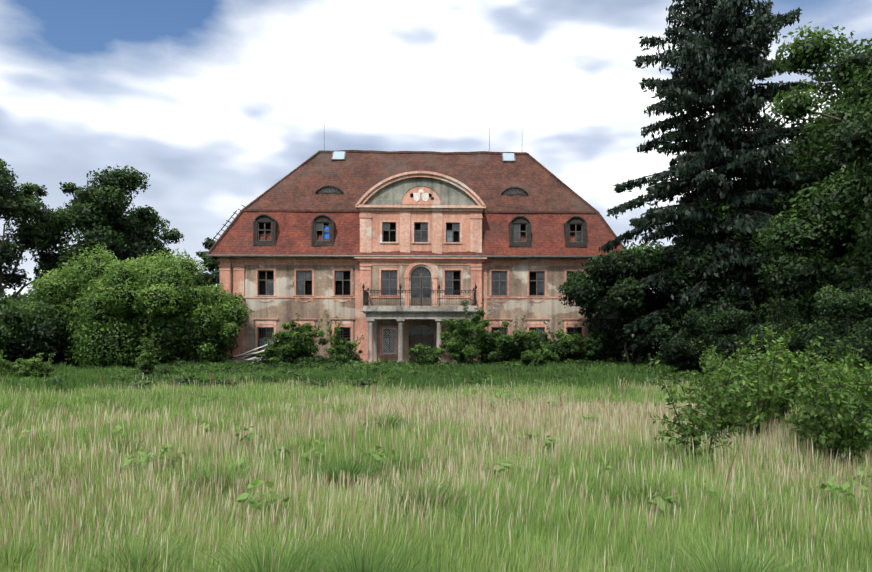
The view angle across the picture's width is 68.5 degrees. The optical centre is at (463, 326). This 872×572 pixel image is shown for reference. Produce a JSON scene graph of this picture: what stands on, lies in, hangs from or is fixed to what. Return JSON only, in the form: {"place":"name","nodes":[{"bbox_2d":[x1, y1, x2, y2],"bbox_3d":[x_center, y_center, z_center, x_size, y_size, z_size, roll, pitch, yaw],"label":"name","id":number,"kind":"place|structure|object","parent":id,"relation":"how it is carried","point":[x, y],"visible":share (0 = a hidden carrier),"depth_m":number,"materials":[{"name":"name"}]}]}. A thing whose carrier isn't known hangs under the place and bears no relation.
{"place":"outdoors","nodes":[
{"label":"outdoors","id":0,"kind":"place"},
{"bbox_2d":[0,334,871,571],"bbox_3d":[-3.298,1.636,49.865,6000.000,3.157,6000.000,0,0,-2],"label":"ground","id":1,"kind":"structure","parent":0,"point":[163,464],"depth_m":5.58,"materials":[{"name":"green plant"}]},
{"bbox_2d":[0,350,24,375],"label":"bush","id":2,"kind":"object","parent":1,"relation":"on","point":[5,365],"depth_m":36.93,"materials":[{"name":"green plant"}]},
{"bbox_2d":[0,292,40,312],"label":"tree","id":3,"kind":"object","parent":1,"relation":"on","point":[6,301],"visible":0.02,"depth_m":49.52,"materials":[{"name":"green plant"}]},
{"bbox_2d":[8,291,46,301],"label":"tree","id":4,"kind":"object","parent":1,"relation":"on","point":[14,293],"depth_m":96.08,"materials":[{"name":"green plant"}]},
{"bbox_2d":[13,353,55,379],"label":"bush","id":5,"kind":"object","parent":1,"relation":"on","point":[35,367],"depth_m":32.97,"materials":[{"name":"green plant"}]},
{"bbox_2d":[0,158,74,298],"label":"tree","id":6,"kind":"object","parent":1,"relation":"on","point":[35,233],"visible":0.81,"depth_m":74.22,"materials":[{"name":"green plant"}]},
{"bbox_2d":[0,294,88,365],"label":"bush","id":7,"kind":"object","parent":1,"relation":"on","point":[15,344],"visible":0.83,"depth_m":43.07,"materials":[{"name":"green plant"}]},
{"bbox_2d":[44,165,184,272],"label":"tree","id":8,"kind":"object","parent":1,"relation":"on","point":[94,215],"visible":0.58,"depth_m":75.27,"materials":[{"name":"green plant"}]},
{"bbox_2d":[14,243,245,367],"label":"bush","id":9,"kind":"object","parent":1,"relation":"on","point":[103,300],"visible":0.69,"depth_m":43.98,"materials":[{"name":"green plant"}]},
{"bbox_2d":[133,326,160,375],"bbox_3d":[-17.997,1.665,36.315,1.368,3.589,1.422,0,0,44],"label":"meadow sapling","id":10,"kind":"object","parent":1,"relation":"on","point":[145,361],"depth_m":36.13,"materials":[{"name":"green plant"}]},
{"bbox_2d":[127,284,254,363],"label":"bush","id":11,"kind":"object","parent":1,"relation":"on","point":[180,336],"visible":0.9,"depth_m":45.20,"materials":[{"name":"green plant"}]},
{"bbox_2d":[193,237,219,291],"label":"tree","id":12,"kind":"object","parent":1,"relation":"on","point":[212,264],"visible":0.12,"depth_m":85.16,"materials":[{"name":"green plant"}]},
{"bbox_2d":[252,337,295,364],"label":"shrub","id":13,"kind":"object","parent":1,"relation":"on","point":[270,355],"visible":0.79,"depth_m":45.27,"materials":[{"name":"green plant"}]},
{"bbox_2d":[268,310,327,358],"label":"shrub","id":14,"kind":"object","parent":1,"relation":"on","point":[294,341],"visible":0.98,"depth_m":46.25,"materials":[{"name":"green plant"}]},
{"bbox_2d":[323,311,341,356],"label":"shrub","id":15,"kind":"object","parent":1,"relation":"on","point":[338,329],"visible":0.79,"depth_m":48.37,"materials":[{"name":"green plant"}]},
{"bbox_2d":[328,335,363,365],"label":"shrub","id":16,"kind":"object","parent":1,"relation":"on","point":[343,354],"visible":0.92,"depth_m":45.03,"materials":[{"name":"green plant"}]},
{"bbox_2d":[0,352,707,389],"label":"weeds","id":17,"kind":"object","parent":1,"relation":"on","point":[301,362],"visible":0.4,"depth_m":37.60,"materials":[{"name":"green plant"}]},
{"bbox_2d":[206,126,623,364],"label":"manor house","id":18,"kind":"structure","parent":1,"relation":"on","point":[417,234],"depth_m":49.62,"materials":[{"name":"pink paint"}]},
{"bbox_2d":[295,252,565,305],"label":"gutter plants","id":19,"kind":"object","parent":18,"relation":"on","point":[366,302],"visible":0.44,"depth_m":46.74,"materials":[{"name":"green plant"}]},
{"bbox_2d":[408,343,445,365],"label":"shrub","id":20,"kind":"object","parent":1,"relation":"on","point":[421,353],"visible":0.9,"depth_m":43.67,"materials":[{"name":"green plant"}]},
{"bbox_2d":[439,299,494,363],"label":"shrub","id":21,"kind":"object","parent":1,"relation":"on","point":[464,342],"visible":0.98,"depth_m":44.28,"materials":[{"name":"green plant"}]},
{"bbox_2d":[476,318,489,360],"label":"shrub","id":22,"kind":"object","parent":1,"relation":"on","point":[483,355],"visible":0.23,"depth_m":45.70,"materials":[{"name":"green plant"}]},
{"bbox_2d":[478,315,541,361],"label":"shrub","id":23,"kind":"object","parent":1,"relation":"on","point":[505,347],"visible":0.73,"depth_m":45.55,"materials":[{"name":"green plant"}]},
{"bbox_2d":[520,342,560,366],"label":"shrub","id":24,"kind":"object","parent":1,"relation":"on","point":[546,355],"visible":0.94,"depth_m":44.35,"materials":[{"name":"green plant"}]},
{"bbox_2d":[522,318,598,364],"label":"shrub","id":25,"kind":"object","parent":1,"relation":"on","point":[566,347],"visible":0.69,"depth_m":45.93,"materials":[{"name":"green plant"}]},
{"bbox_2d":[580,331,633,363],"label":"shrub","id":26,"kind":"object","parent":1,"relation":"on","point":[609,350],"visible":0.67,"depth_m":45.90,"materials":[{"name":"green plant"}]},
{"bbox_2d":[556,241,687,363],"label":"tree","id":27,"kind":"object","parent":1,"relation":"on","point":[605,293],"visible":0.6,"depth_m":43.28,"materials":[{"name":"green plant"}]},
{"bbox_2d":[647,357,741,467],"bbox_3d":[3.029,1.149,8.257,1.008,1.523,0.993,0,0,-43],"label":"bush","id":28,"kind":"object","parent":1,"relation":"on","point":[691,414],"visible":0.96,"depth_m":8.28,"materials":[{"name":"green plant"}]},
{"bbox_2d":[651,303,745,371],"bbox_3d":[13.656,1.053,36.260,5.921,4.706,6.122,0,0,-2],"label":"scrub","id":29,"kind":"object","parent":1,"relation":"on","point":[679,353],"visible":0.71,"depth_m":35.65,"materials":[{"name":"green plant"}]},
{"bbox_2d":[681,366,750,439],"bbox_3d":[4.184,1.308,10.547,1.081,1.352,1.249,0,0,-2],"label":"bush","id":30,"kind":"object","parent":1,"relation":"on","point":[724,408],"visible":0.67,"depth_m":10.45,"materials":[{"name":"green plant"}]},
{"bbox_2d":[598,0,834,351],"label":"spruce","id":31,"kind":"object","parent":1,"relation":"on","point":[707,62],"visible":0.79,"depth_m":40.08,"materials":[{"name":"green plant"}]},
{"bbox_2d":[698,345,737,385],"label":"bush","id":32,"kind":"object","parent":1,"relation":"on","point":[702,362],"visible":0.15,"depth_m":19.88,"materials":[{"name":"green plant"}]},
{"bbox_2d":[688,355,750,403],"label":"bush","id":33,"kind":"object","parent":1,"relation":"on","point":[705,370],"visible":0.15,"depth_m":13.63,"materials":[{"name":"green plant"}]},
{"bbox_2d":[697,367,761,433],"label":"bush","id":34,"kind":"object","parent":1,"relation":"on","point":[730,404],"visible":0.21,"depth_m":11.13,"materials":[{"name":"green plant"}]},
{"bbox_2d":[699,340,764,380],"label":"bush","id":35,"kind":"object","parent":1,"relation":"on","point":[713,354],"visible":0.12,"depth_m":18.60,"materials":[{"name":"green plant"}]},
{"bbox_2d":[704,356,764,420],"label":"bush","id":36,"kind":"object","parent":1,"relation":"on","point":[712,366],"visible":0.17,"depth_m":12.70,"materials":[{"name":"green plant"}]},
{"bbox_2d":[657,186,842,334],"bbox_3d":[18.036,-2.424,40.070,9.894,11.962,10.867,0,0,-33],"label":"tree","id":37,"kind":"object","parent":1,"relation":"on","point":[698,261],"visible":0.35,"depth_m":39.17,"materials":[{"name":"green plant"}]},
{"bbox_2d":[717,340,787,410],"bbox_3d":[6.029,1.194,13.388,1.335,1.796,1.238,0,0,-2],"label":"bush","id":38,"kind":"object","parent":1,"relation":"on","point":[750,357],"visible":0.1,"depth_m":13.46,"materials":[{"name":"green plant"}]},
{"bbox_2d":[704,287,821,374],"bbox_3d":[14.649,0.632,30.623,5.979,5.239,5.181,0,0,-2],"label":"scrub","id":39,"kind":"object","parent":1,"relation":"on","point":[726,323],"visible":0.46,"depth_m":29.98,"materials":[{"name":"green plant"}]},
{"bbox_2d":[723,334,815,439],"bbox_3d":[4.822,1.042,10.246,1.014,1.846,1.200,0,0,-30],"label":"bush","id":40,"kind":"object","parent":1,"relation":"on","point":[766,412],"visible":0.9,"depth_m":10.27,"materials":[{"name":"green plant"}]},
{"bbox_2d":[739,343,800,427],"bbox_3d":[5.825,1.163,12.120,1.202,1.740,1.318,0,0,-2],"label":"bush","id":41,"kind":"object","parent":1,"relation":"on","point":[770,360],"visible":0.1,"depth_m":12.01,"materials":[{"name":"green plant"}]},
{"bbox_2d":[749,322,823,430],"bbox_3d":[5.750,0.963,11.441,1.114,2.088,1.493,0,0,-2],"label":"bush","id":42,"kind":"object","parent":1,"relation":"on","point":[795,362],"visible":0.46,"depth_m":11.36,"materials":[{"name":"green plant"}]},
{"bbox_2d":[761,342,812,409],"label":"bush","id":43,"kind":"object","parent":1,"relation":"on","point":[791,372],"visible":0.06,"depth_m":13.98,"materials":[{"name":"green plant"}]},
{"bbox_2d":[740,107,843,200],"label":"tree","id":44,"kind":"object","parent":1,"relation":"on","point":[788,139],"depth_m":55.93,"materials":[{"name":"green plant"}]},
{"bbox_2d":[733,153,854,257],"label":"tree","id":45,"kind":"object","parent":1,"relation":"on","point":[774,205],"visible":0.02,"depth_m":42.80,"materials":[{"name":"green plant"}]},
{"bbox_2d":[749,202,871,330],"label":"tree","id":46,"kind":"object","parent":1,"relation":"on","point":[798,271],"visible":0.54,"depth_m":31.88,"materials":[{"name":"green plant"}]},
{"bbox_2d":[776,109,856,262],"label":"tree","id":47,"kind":"object","parent":1,"relation":"on","point":[802,143],"visible":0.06,"depth_m":44.50,"materials":[{"name":"green plant"}]},
{"bbox_2d":[764,21,871,270],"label":"tree","id":48,"kind":"object","parent":1,"relation":"on","point":[839,193],"visible":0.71,"depth_m":33.88,"materials":[{"name":"green plant"}]},
{"bbox_2d":[780,355,871,449],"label":"bush","id":49,"kind":"object","parent":1,"relation":"on","point":[795,422],"visible":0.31,"depth_m":9.59,"materials":[{"name":"green plant"}]},
{"bbox_2d":[797,356,854,416],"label":"bush","id":50,"kind":"object","parent":1,"relation":"on","point":[837,362],"visible":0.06,"depth_m":11.02,"materials":[{"name":"green plant"}]},
{"bbox_2d":[818,346,833,374],"bbox_3d":[12.981,1.582,22.372,1.491,1.809,0.865,0,0,-23],"label":"sapling","id":51,"kind":"object","parent":1,"relation":"on","point":[825,355],"visible":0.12,"depth_m":22.21,"materials":[{"name":"green plant"}]},
{"bbox_2d":[811,354,842,393],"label":"bush","id":52,"kind":"object","parent":1,"relation":"on","point":[821,362],"visible":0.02,"depth_m":17.98,"materials":[{"name":"green plant"}]},
{"bbox_2d":[790,365,871,460],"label":"bush","id":53,"kind":"object","parent":1,"relation":"on","point":[805,390],"visible":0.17,"depth_m":8.71,"materials":[{"name":"green plant"}]},
{"bbox_2d":[798,360,871,472],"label":"bush","id":54,"kind":"object","parent":1,"relation":"on","point":[851,425],"visible":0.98,"depth_m":7.97,"materials":[{"name":"green plant"}]},
{"bbox_2d":[800,359,871,439],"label":"bush","id":55,"kind":"object","parent":1,"relation":"on","point":[863,371],"visible":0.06,"depth_m":9.92,"materials":[{"name":"green plant"}]},
{"bbox_2d":[802,258,871,370],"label":"scrub","id":56,"kind":"object","parent":1,"relation":"on","point":[841,314],"visible":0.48,"depth_m":23.15,"materials":[{"name":"green plant"}]},
{"bbox_2d":[802,348,871,464],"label":"bush","id":57,"kind":"object","parent":1,"relation":"on","point":[858,358],"visible":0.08,"depth_m":8.64,"materials":[{"name":"green plant"}]},
{"bbox_2d":[829,337,849,375],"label":"bush","id":58,"kind":"object","parent":1,"relation":"on","point":[834,356],"visible":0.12,"depth_m":21.02,"materials":[{"name":"green plant"}]},
{"bbox_2d":[823,88,871,289],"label":"tree","id":59,"kind":"object","parent":1,"relation":"on","point":[856,137],"visible":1,"depth_m":25.25,"materials":[{"name":"green plant"}]},
{"bbox_2d":[834,288,871,366],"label":"tree","id":60,"kind":"object","parent":1,"relation":"on","point":[863,339],"visible":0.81,"depth_m":18.00,"materials":[{"name":"green plant"}]},
{"bbox_2d":[841,345,871,376],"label":"bush","id":61,"kind":"object","parent":1,"relation":"on","point":[849,363],"visible":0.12,"depth_m":17.03,"materials":[{"name":"green plant"}]},
{"bbox_2d":[842,349,871,375],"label":"bush","id":62,"kind":"object","parent":1,"relation":"on","point":[856,364],"visible":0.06,"depth_m":18.06,"materials":[{"name":"green plant"}]},
{"bbox_2d":[853,380,871,451],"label":"bush","id":63,"kind":"object","parent":1,"relation":"on","point":[867,410],"depth_m":9.00,"materials":[{"name":"green plant"}]},
{"bbox_2d":[0,0,871,297],"label":"sky","id":64,"kind":"structure","parent":0,"point":[218,101],"materials":[{"name":"white"}]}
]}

